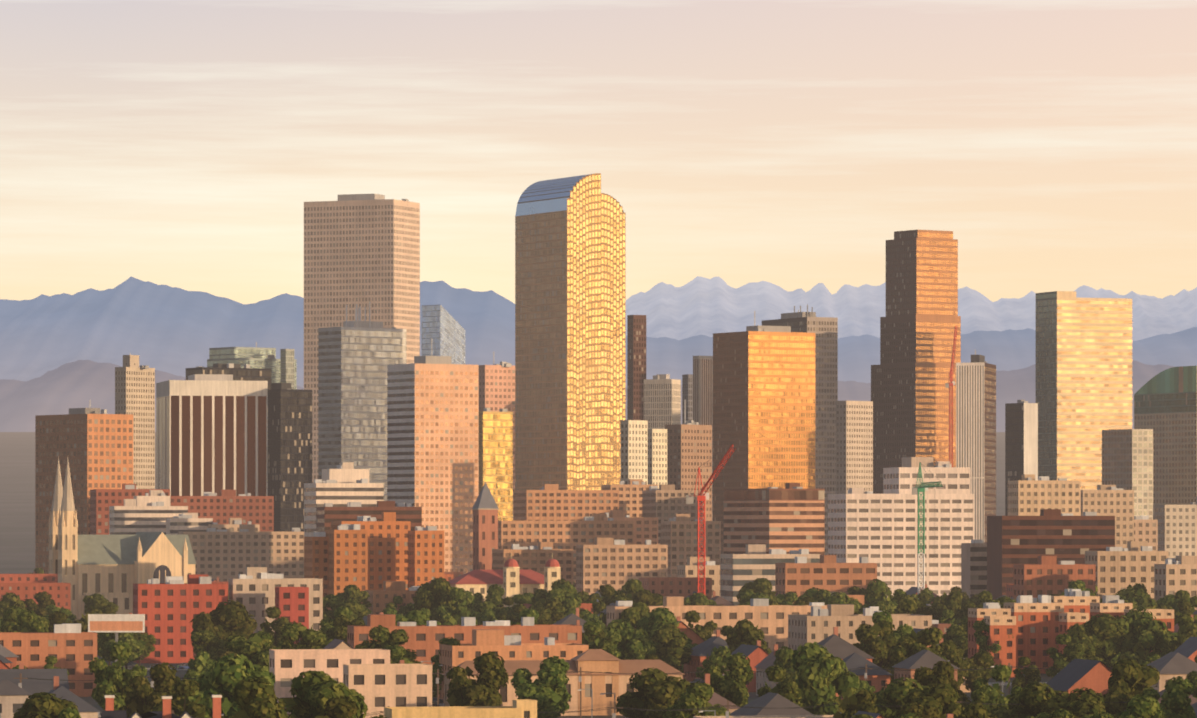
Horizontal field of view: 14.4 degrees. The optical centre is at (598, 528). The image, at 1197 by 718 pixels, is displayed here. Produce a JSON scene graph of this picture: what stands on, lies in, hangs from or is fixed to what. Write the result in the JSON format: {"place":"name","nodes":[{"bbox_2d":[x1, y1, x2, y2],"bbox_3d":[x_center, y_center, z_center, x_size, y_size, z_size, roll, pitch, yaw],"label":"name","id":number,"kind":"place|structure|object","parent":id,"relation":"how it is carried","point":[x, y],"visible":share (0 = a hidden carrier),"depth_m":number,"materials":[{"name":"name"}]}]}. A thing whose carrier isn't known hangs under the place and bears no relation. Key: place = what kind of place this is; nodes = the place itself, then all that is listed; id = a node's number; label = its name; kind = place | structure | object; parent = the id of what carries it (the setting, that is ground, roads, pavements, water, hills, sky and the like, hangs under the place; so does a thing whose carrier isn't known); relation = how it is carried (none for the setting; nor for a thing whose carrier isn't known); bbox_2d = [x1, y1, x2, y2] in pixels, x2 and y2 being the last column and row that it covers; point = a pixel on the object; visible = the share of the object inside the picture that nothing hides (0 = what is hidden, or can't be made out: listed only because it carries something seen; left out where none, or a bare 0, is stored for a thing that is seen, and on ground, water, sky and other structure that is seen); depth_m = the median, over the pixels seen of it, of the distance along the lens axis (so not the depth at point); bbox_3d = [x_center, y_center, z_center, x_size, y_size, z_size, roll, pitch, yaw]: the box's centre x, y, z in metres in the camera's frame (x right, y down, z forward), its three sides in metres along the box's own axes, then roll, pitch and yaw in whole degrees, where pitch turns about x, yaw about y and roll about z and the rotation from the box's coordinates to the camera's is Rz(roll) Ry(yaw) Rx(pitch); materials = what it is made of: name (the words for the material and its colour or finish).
{"place":"outdoors","nodes":[
{"label":"outdoors","id":0,"kind":"place"},
{"bbox_2d":[0,432,1051,717],"bbox_3d":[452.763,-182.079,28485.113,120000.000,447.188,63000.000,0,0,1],"label":"ground","id":1,"kind":"structure","parent":0,"point":[16,502],"depth_m":8369.44,"materials":[{"name":"grey"}]},
{"bbox_2d":[0,592,27,618],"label":"tree","id":2,"kind":"object","parent":1,"relation":"on","point":[8,600],"visible":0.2,"depth_m":1470.11,"materials":[{"name":"green plant"}]},
{"bbox_2d":[0,606,45,627],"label":"tree","id":3,"kind":"object","parent":1,"relation":"on","point":[9,618],"visible":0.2,"depth_m":1157.25,"materials":[{"name":"green plant"}]},
{"bbox_2d":[13,609,48,631],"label":"tree","id":4,"kind":"object","parent":1,"relation":"on","point":[28,621],"visible":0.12,"depth_m":1076.35,"materials":[{"name":"green plant"}]},
{"bbox_2d":[24,591,55,616],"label":"tree","id":5,"kind":"object","parent":1,"relation":"on","point":[43,599],"visible":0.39,"depth_m":1477.02,"materials":[{"name":"green plant"}]},
{"bbox_2d":[13,692,77,717],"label":"tree","id":6,"kind":"object","parent":1,"relation":"on","point":[42,705],"visible":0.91,"depth_m":628.75,"materials":[{"name":"green plant"}]},
{"bbox_2d":[48,611,84,631],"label":"tree","id":7,"kind":"object","parent":1,"relation":"on","point":[57,617],"visible":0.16,"depth_m":1175.61,"materials":[{"name":"green plant"}]},
{"bbox_2d":[83,593,118,613],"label":"tree","id":8,"kind":"object","parent":1,"relation":"on","point":[94,598],"visible":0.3,"depth_m":1492.83,"materials":[{"name":"green plant"}]},
{"bbox_2d":[88,641,148,717],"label":"tree","id":9,"kind":"object","parent":1,"relation":"on","point":[114,679],"visible":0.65,"depth_m":787.50,"materials":[{"name":"green plant"}]},
{"bbox_2d":[98,632,146,668],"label":"tree","id":10,"kind":"object","parent":1,"relation":"on","point":[106,642],"visible":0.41,"depth_m":1159.13,"materials":[{"name":"green plant"}]},
{"bbox_2d":[133,632,155,665],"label":"tree","id":11,"kind":"object","parent":1,"relation":"on","point":[150,640],"visible":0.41,"depth_m":1200.12,"materials":[{"name":"green plant"}]},
{"bbox_2d":[124,662,180,714],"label":"tree","id":12,"kind":"object","parent":1,"relation":"on","point":[143,696],"visible":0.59,"depth_m":748.50,"materials":[{"name":"green plant"}]},
{"bbox_2d":[152,678,206,717],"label":"tree","id":13,"kind":"object","parent":1,"relation":"on","point":[180,705],"visible":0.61,"depth_m":688.34,"materials":[{"name":"green plant"}]},
{"bbox_2d":[183,651,214,677],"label":"tree","id":14,"kind":"object","parent":1,"relation":"on","point":[201,661],"visible":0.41,"depth_m":953.85,"materials":[{"name":"green plant"}]},
{"bbox_2d":[191,629,227,660],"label":"tree","id":15,"kind":"object","parent":1,"relation":"on","point":[213,646],"visible":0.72,"depth_m":1099.36,"materials":[{"name":"green plant"}]},
{"bbox_2d":[190,600,256,658],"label":"tree","id":16,"kind":"object","parent":1,"relation":"on","point":[224,621],"visible":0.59,"depth_m":1116.06,"materials":[{"name":"green plant"}]},
{"bbox_2d":[182,653,274,717],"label":"tree","id":17,"kind":"object","parent":1,"relation":"on","point":[224,677],"visible":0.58,"depth_m":705.84,"materials":[{"name":"green plant"}]},
{"bbox_2d":[213,631,280,669],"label":"tree","id":18,"kind":"object","parent":1,"relation":"on","point":[251,647],"visible":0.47,"depth_m":894.44,"materials":[{"name":"green plant"}]},
{"bbox_2d":[260,606,288,650],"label":"tree","id":19,"kind":"object","parent":1,"relation":"on","point":[273,612],"visible":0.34,"depth_m":1192.47,"materials":[{"name":"green plant"}]},
{"bbox_2d":[277,621,332,648],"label":"tree","id":20,"kind":"object","parent":1,"relation":"on","point":[291,632],"visible":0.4,"depth_m":958.55,"materials":[{"name":"green plant"}]},
{"bbox_2d":[280,670,367,717],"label":"tree","id":21,"kind":"object","parent":1,"relation":"on","point":[314,691],"visible":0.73,"depth_m":608.42,"materials":[{"name":"green plant"}]},
{"bbox_2d":[323,594,344,619],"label":"tree","id":22,"kind":"object","parent":1,"relation":"on","point":[333,602],"visible":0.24,"depth_m":1352.22,"materials":[{"name":"green plant"}]},
{"bbox_2d":[319,606,352,632],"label":"tree","id":23,"kind":"object","parent":1,"relation":"on","point":[326,624],"visible":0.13,"depth_m":1115.22,"materials":[{"name":"green plant"}]},
{"bbox_2d":[323,615,364,637],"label":"tree","id":24,"kind":"object","parent":1,"relation":"on","point":[343,620],"visible":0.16,"depth_m":1081.03,"materials":[{"name":"green plant"}]},
{"bbox_2d":[334,600,367,621],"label":"tree","id":25,"kind":"object","parent":1,"relation":"on","point":[357,608],"visible":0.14,"depth_m":1332.83,"materials":[{"name":"green plant"}]},
{"bbox_2d":[336,584,371,613],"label":"tree","id":26,"kind":"object","parent":1,"relation":"on","point":[351,592],"visible":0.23,"depth_m":1457.87,"materials":[{"name":"green plant"}]},
{"bbox_2d":[354,625,417,662],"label":"tree","id":27,"kind":"object","parent":1,"relation":"on","point":[384,637],"visible":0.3,"depth_m":941.90,"materials":[{"name":"green plant"}]},
{"bbox_2d":[387,644,415,663],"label":"tree","id":28,"kind":"object","parent":1,"relation":"on","point":[397,652],"visible":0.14,"depth_m":888.78,"materials":[{"name":"green plant"}]},
{"bbox_2d":[395,610,428,624],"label":"tree","id":29,"kind":"object","parent":1,"relation":"on","point":[419,617],"visible":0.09,"depth_m":1066.83,"materials":[{"name":"green plant"}]},
{"bbox_2d":[0,680,833,717],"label":"houses","id":30,"kind":"structure","parent":1,"relation":"on","point":[13,696],"depth_m":791.23,"materials":[{"name":"grey brick"}]},
{"bbox_2d":[412,578,455,624],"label":"tree","id":31,"kind":"object","parent":1,"relation":"on","point":[433,595],"visible":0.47,"depth_m":1333.20,"materials":[{"name":"green plant"}]},
{"bbox_2d":[431,637,460,693],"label":"tree","id":32,"kind":"object","parent":1,"relation":"on","point":[451,641],"visible":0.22,"depth_m":935.68,"materials":[{"name":"green plant"}]},
{"bbox_2d":[435,587,477,624],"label":"tree","id":33,"kind":"object","parent":1,"relation":"on","point":[445,613],"visible":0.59,"depth_m":1327.91,"materials":[{"name":"green plant"}]},
{"bbox_2d":[472,584,504,611],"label":"tree","id":34,"kind":"object","parent":1,"relation":"on","point":[495,592],"visible":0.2,"depth_m":1461.14,"materials":[{"name":"green plant"}]},
{"bbox_2d":[475,601,506,619],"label":"tree","id":35,"kind":"object","parent":1,"relation":"on","point":[499,613],"visible":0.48,"depth_m":1363.94,"materials":[{"name":"green plant"}]},
{"bbox_2d":[48,326,957,717],"bbox_3d":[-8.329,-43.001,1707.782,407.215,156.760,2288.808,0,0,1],"label":"landmarks","id":36,"kind":"object","parent":1,"relation":"on","point":[114,568],"visible":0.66,"depth_m":1795.11,"materials":[{"name":"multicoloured stone"}]},
{"bbox_2d":[0,660,1057,717],"bbox_3d":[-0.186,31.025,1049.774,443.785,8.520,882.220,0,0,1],"label":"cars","id":37,"kind":"object","parent":1,"relation":"on","point":[185,666],"visible":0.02,"depth_m":932.73,"materials":[{"name":"metal"}]},
{"bbox_2d":[534,597,565,622],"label":"tree","id":38,"kind":"object","parent":1,"relation":"on","point":[549,606],"visible":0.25,"depth_m":1340.27,"materials":[{"name":"green plant"}]},
{"bbox_2d":[531,579,570,609],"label":"tree","id":39,"kind":"object","parent":1,"relation":"on","point":[540,594],"visible":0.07,"depth_m":1402.39,"materials":[{"name":"green plant"}]},
{"bbox_2d":[546,584,590,618],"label":"tree","id":40,"kind":"object","parent":1,"relation":"on","point":[567,595],"visible":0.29,"depth_m":1367.23,"materials":[{"name":"green plant"}]},
{"bbox_2d":[0,457,1196,717],"bbox_3d":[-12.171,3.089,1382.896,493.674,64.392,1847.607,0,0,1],"label":"low-rise buildings","id":41,"kind":"structure","parent":1,"relation":"on","point":[1046,541],"depth_m":1738.45,"materials":[{"name":"brown concrete"}]},
{"bbox_2d":[0,277,1196,387],"bbox_3d":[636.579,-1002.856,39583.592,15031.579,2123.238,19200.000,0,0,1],"label":"mountain range","id":42,"kind":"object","parent":1,"relation":"on","point":[176,331],"visible":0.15,"depth_m":36490.68,"materials":[{"name":"blue stone"}]},
{"bbox_2d":[0,571,1196,717],"bbox_3d":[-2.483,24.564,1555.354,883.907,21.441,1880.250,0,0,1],"label":"houses","id":43,"kind":"structure","parent":1,"relation":"on","point":[831,628],"depth_m":958.40,"materials":[{"name":"brown brick"}]},
{"bbox_2d":[582,620,621,657],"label":"tree","id":44,"kind":"object","parent":1,"relation":"on","point":[607,643],"visible":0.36,"depth_m":1013.94,"materials":[{"name":"green plant"}]},
{"bbox_2d":[593,584,621,613],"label":"tree","id":45,"kind":"object","parent":1,"relation":"on","point":[607,591],"visible":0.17,"depth_m":1399.07,"materials":[{"name":"green plant"}]},
{"bbox_2d":[35,173,1196,573],"bbox_3d":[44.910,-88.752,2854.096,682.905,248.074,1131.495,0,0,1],"label":"city buildings","id":46,"kind":"structure","parent":1,"relation":"on","point":[401,399],"depth_m":2628.30,"materials":[{"name":"gold glass"}]},
{"bbox_2d":[612,578,641,600],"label":"tree","id":47,"kind":"object","parent":1,"relation":"on","point":[632,585],"visible":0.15,"depth_m":1408.98,"materials":[{"name":"green plant"}]},
{"bbox_2d":[602,618,655,659],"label":"tree","id":48,"kind":"object","parent":1,"relation":"on","point":[633,641],"visible":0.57,"depth_m":1064.06,"materials":[{"name":"green plant"}]},
{"bbox_2d":[621,602,649,631],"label":"tree","id":49,"kind":"object","parent":1,"relation":"on","point":[635,613],"visible":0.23,"depth_m":1165.60,"materials":[{"name":"green plant"}]},
{"bbox_2d":[632,589,662,605],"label":"tree","id":50,"kind":"object","parent":1,"relation":"on","point":[647,597],"visible":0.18,"depth_m":1387.76,"materials":[{"name":"green plant"}]},
{"bbox_2d":[616,668,689,717],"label":"tree","id":51,"kind":"object","parent":1,"relation":"on","point":[657,689],"visible":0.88,"depth_m":764.79,"materials":[{"name":"green plant"}]},
{"bbox_2d":[636,607,692,649],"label":"tree","id":52,"kind":"object","parent":1,"relation":"on","point":[658,618],"visible":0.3,"depth_m":1102.27,"materials":[{"name":"green plant"}]},
{"bbox_2d":[652,624,692,669],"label":"tree","id":53,"kind":"object","parent":1,"relation":"on","point":[670,651],"visible":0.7,"depth_m":1072.47,"materials":[{"name":"green plant"}]},
{"bbox_2d":[662,681,729,717],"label":"tree","id":54,"kind":"object","parent":1,"relation":"on","point":[698,696],"visible":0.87,"depth_m":711.15,"materials":[{"name":"green plant"}]},
{"bbox_2d":[684,610,717,640],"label":"tree","id":55,"kind":"object","parent":1,"relation":"on","point":[707,628],"visible":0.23,"depth_m":1148.90,"materials":[{"name":"green plant"}]},
{"bbox_2d":[695,646,731,680],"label":"tree","id":56,"kind":"object","parent":1,"relation":"on","point":[718,656],"visible":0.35,"depth_m":989.13,"materials":[{"name":"green plant"}]},
{"bbox_2d":[704,652,753,707],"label":"tree","id":57,"kind":"object","parent":1,"relation":"on","point":[731,687],"visible":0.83,"depth_m":806.06,"materials":[{"name":"green plant"}]},
{"bbox_2d":[726,619,771,653],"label":"tree","id":58,"kind":"object","parent":1,"relation":"on","point":[746,632],"visible":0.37,"depth_m":1049.71,"materials":[{"name":"green plant"}]},
{"bbox_2d":[736,578,778,604],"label":"tree","id":59,"kind":"object","parent":1,"relation":"on","point":[763,586],"visible":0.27,"depth_m":1439.56,"materials":[{"name":"green plant"}]},
{"bbox_2d":[757,664,803,706],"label":"tree","id":60,"kind":"object","parent":1,"relation":"on","point":[790,691],"visible":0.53,"depth_m":747.14,"materials":[{"name":"green plant"}]},
{"bbox_2d":[773,646,797,684],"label":"tree","id":61,"kind":"object","parent":1,"relation":"on","point":[783,658],"visible":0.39,"depth_m":915.45,"materials":[{"name":"green plant"}]},
{"bbox_2d":[791,642,860,714],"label":"tree","id":62,"kind":"object","parent":1,"relation":"on","point":[818,669],"visible":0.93,"depth_m":783.72,"materials":[{"name":"green plant"}]},
{"bbox_2d":[833,690,878,717],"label":"tree","id":63,"kind":"object","parent":1,"relation":"on","point":[853,704],"visible":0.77,"depth_m":687.74,"materials":[{"name":"green plant"}]},
{"bbox_2d":[853,619,897,681],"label":"tree","id":64,"kind":"object","parent":1,"relation":"on","point":[877,648],"visible":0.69,"depth_m":975.74,"materials":[{"name":"green plant"}]},
{"bbox_2d":[865,579,906,611],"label":"tree","id":65,"kind":"object","parent":1,"relation":"on","point":[876,590],"visible":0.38,"depth_m":1400.46,"materials":[{"name":"green plant"}]},
{"bbox_2d":[858,610,913,649],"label":"tree","id":66,"kind":"object","parent":1,"relation":"on","point":[898,633],"visible":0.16,"depth_m":1014.75,"materials":[{"name":"green plant"}]},
{"bbox_2d":[873,677,929,716],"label":"tree","id":67,"kind":"object","parent":1,"relation":"on","point":[890,697],"visible":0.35,"depth_m":724.56,"materials":[{"name":"green plant"}]},
{"bbox_2d":[885,701,938,717],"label":"tree","id":68,"kind":"object","parent":1,"relation":"on","point":[926,711],"visible":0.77,"depth_m":666.13,"materials":[{"name":"green plant"}]},
{"bbox_2d":[894,593,932,615],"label":"tree","id":69,"kind":"object","parent":1,"relation":"on","point":[921,604],"visible":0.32,"depth_m":1349.10,"materials":[{"name":"green plant"}]},
{"bbox_2d":[890,626,942,670],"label":"tree","id":70,"kind":"object","parent":1,"relation":"on","point":[913,643],"visible":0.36,"depth_m":919.51,"materials":[{"name":"green plant"}]},
{"bbox_2d":[902,683,965,717],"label":"tree","id":71,"kind":"object","parent":1,"relation":"on","point":[939,697],"visible":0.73,"depth_m":685.32,"materials":[{"name":"green plant"}]},
{"bbox_2d":[913,661,971,717],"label":"tree","id":72,"kind":"object","parent":1,"relation":"on","point":[941,672],"visible":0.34,"depth_m":764.26,"materials":[{"name":"green plant"}]},
{"bbox_2d":[933,591,962,616],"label":"tree","id":73,"kind":"object","parent":1,"relation":"on","point":[952,601],"visible":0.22,"depth_m":1374.77,"materials":[{"name":"green plant"}]},
{"bbox_2d":[938,641,969,685],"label":"tree","id":74,"kind":"object","parent":1,"relation":"on","point":[951,654],"visible":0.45,"depth_m":966.23,"materials":[{"name":"green plant"}]},
{"bbox_2d":[943,618,967,657],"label":"tree","id":75,"kind":"object","parent":1,"relation":"on","point":[957,634],"visible":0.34,"depth_m":1156.71,"materials":[{"name":"green plant"}]},
{"bbox_2d":[955,702,997,717],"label":"tree","id":76,"kind":"object","parent":1,"relation":"on","point":[975,710],"visible":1,"depth_m":634.23,"materials":[{"name":"green plant"}]},
{"bbox_2d":[962,651,994,691],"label":"tree","id":77,"kind":"object","parent":1,"relation":"on","point":[982,659],"visible":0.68,"depth_m":985.68,"materials":[{"name":"green plant"}]},
{"bbox_2d":[962,689,998,713],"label":"tree","id":78,"kind":"object","parent":1,"relation":"on","point":[978,696],"visible":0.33,"depth_m":727.41,"materials":[{"name":"green plant"}]},
{"bbox_2d":[973,619,1013,652],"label":"tree","id":79,"kind":"object","parent":1,"relation":"on","point":[981,626],"visible":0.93,"depth_m":1124.12,"materials":[{"name":"green plant"}]},
{"bbox_2d":[972,664,1022,708],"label":"tree","id":80,"kind":"object","parent":1,"relation":"on","point":[1000,672],"visible":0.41,"depth_m":746.48,"materials":[{"name":"green plant"}]},
{"bbox_2d":[1011,656,1040,688],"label":"tree","id":81,"kind":"object","parent":1,"relation":"on","point":[1023,681],"visible":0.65,"depth_m":946.16,"materials":[{"name":"green plant"}]},
{"bbox_2d":[988,681,1067,717],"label":"tree","id":82,"kind":"object","parent":1,"relation":"on","point":[1032,698],"visible":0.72,"depth_m":704.59,"materials":[{"name":"green plant"}]},
{"bbox_2d":[1045,633,1085,677],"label":"tree","id":83,"kind":"object","parent":1,"relation":"on","point":[1062,661],"visible":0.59,"depth_m":1036.87,"materials":[{"name":"green plant"}]},
{"bbox_2d":[1042,687,1119,717],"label":"tree","id":84,"kind":"object","parent":1,"relation":"on","point":[1081,703],"visible":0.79,"depth_m":687.63,"materials":[{"name":"green plant"}]},
{"bbox_2d":[1065,613,1124,667],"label":"tree","id":85,"kind":"object","parent":1,"relation":"on","point":[1102,636],"visible":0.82,"depth_m":1092.15,"materials":[{"name":"green plant"}]},
{"bbox_2d":[1102,659,1159,716],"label":"tree","id":86,"kind":"object","parent":1,"relation":"on","point":[1129,679],"visible":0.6,"depth_m":746.20,"materials":[{"name":"green plant"}]},
{"bbox_2d":[1116,587,1161,608],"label":"tree","id":87,"kind":"object","parent":1,"relation":"on","point":[1140,597],"visible":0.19,"depth_m":1348.61,"materials":[{"name":"green plant"}]},
{"bbox_2d":[1117,693,1164,717],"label":"tree","id":88,"kind":"object","parent":1,"relation":"on","point":[1138,706],"visible":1,"depth_m":614.33,"materials":[{"name":"green plant"}]},
{"bbox_2d":[1115,607,1177,664],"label":"tree","id":89,"kind":"object","parent":1,"relation":"on","point":[1145,634],"visible":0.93,"depth_m":1093.31,"materials":[{"name":"green plant"}]},
{"bbox_2d":[1142,676,1195,717],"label":"tree","id":90,"kind":"object","parent":1,"relation":"on","point":[1176,701],"visible":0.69,"depth_m":704.66,"materials":[{"name":"green plant"}]},
{"bbox_2d":[1160,625,1196,656],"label":"tree","id":91,"kind":"object","parent":1,"relation":"on","point":[1182,637],"visible":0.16,"depth_m":1086.08,"materials":[{"name":"green plant"}]},
{"bbox_2d":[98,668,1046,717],"bbox_3d":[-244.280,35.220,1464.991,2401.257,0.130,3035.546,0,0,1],"label":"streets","id":92,"kind":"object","parent":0,"point":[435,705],"depth_m":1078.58,"materials":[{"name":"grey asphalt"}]},
{"bbox_2d":[221,675,287,717],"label":"tree","id":93,"kind":"object","parent":92,"relation":"on","point":[257,698],"visible":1,"depth_m":589.53,"materials":[{"name":"green plant"}]},
{"bbox_2d":[324,695,387,717],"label":"tree","id":94,"kind":"object","parent":92,"relation":"on","point":[340,707],"visible":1,"depth_m":587.74,"materials":[{"name":"green plant"}]},
{"bbox_2d":[446,651,508,706],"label":"tree","id":95,"kind":"object","parent":92,"relation":"on","point":[481,690],"visible":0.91,"depth_m":746.52,"materials":[{"name":"green plant"}]},
{"bbox_2d":[510,656,571,717],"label":"tree","id":96,"kind":"object","parent":92,"relation":"on","point":[547,690],"visible":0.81,"depth_m":786.07,"materials":[{"name":"green plant"}]},
{"bbox_2d":[820,591,861,612],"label":"tree","id":97,"kind":"object","parent":92,"relation":"on","point":[838,598],"visible":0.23,"depth_m":1371.22,"materials":[{"name":"green plant"}]},
{"bbox_2d":[920,603,954,620],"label":"tree","id":98,"kind":"object","parent":92,"relation":"on","point":[937,609],"visible":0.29,"depth_m":1348.70,"materials":[{"name":"green plant"}]},
{"bbox_2d":[0,360,1173,431],"bbox_3d":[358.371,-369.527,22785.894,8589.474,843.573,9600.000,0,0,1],"label":"foothills","id":99,"kind":"structure","parent":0,"point":[62,389],"depth_m":21103.86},
{"bbox_2d":[0,0,1196,303],"label":"sky","id":100,"kind":"structure","parent":0,"point":[183,144],"materials":[{"name":"beige"}]},
{"bbox_2d":[626,276,1196,340],"bbox_3d":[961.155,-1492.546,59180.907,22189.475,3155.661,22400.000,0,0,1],"label":"snowy mountain range","id":101,"kind":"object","parent":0,"point":[697,305],"visible":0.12,"depth_m":56452.34,"materials":[{"name":"white snow"}]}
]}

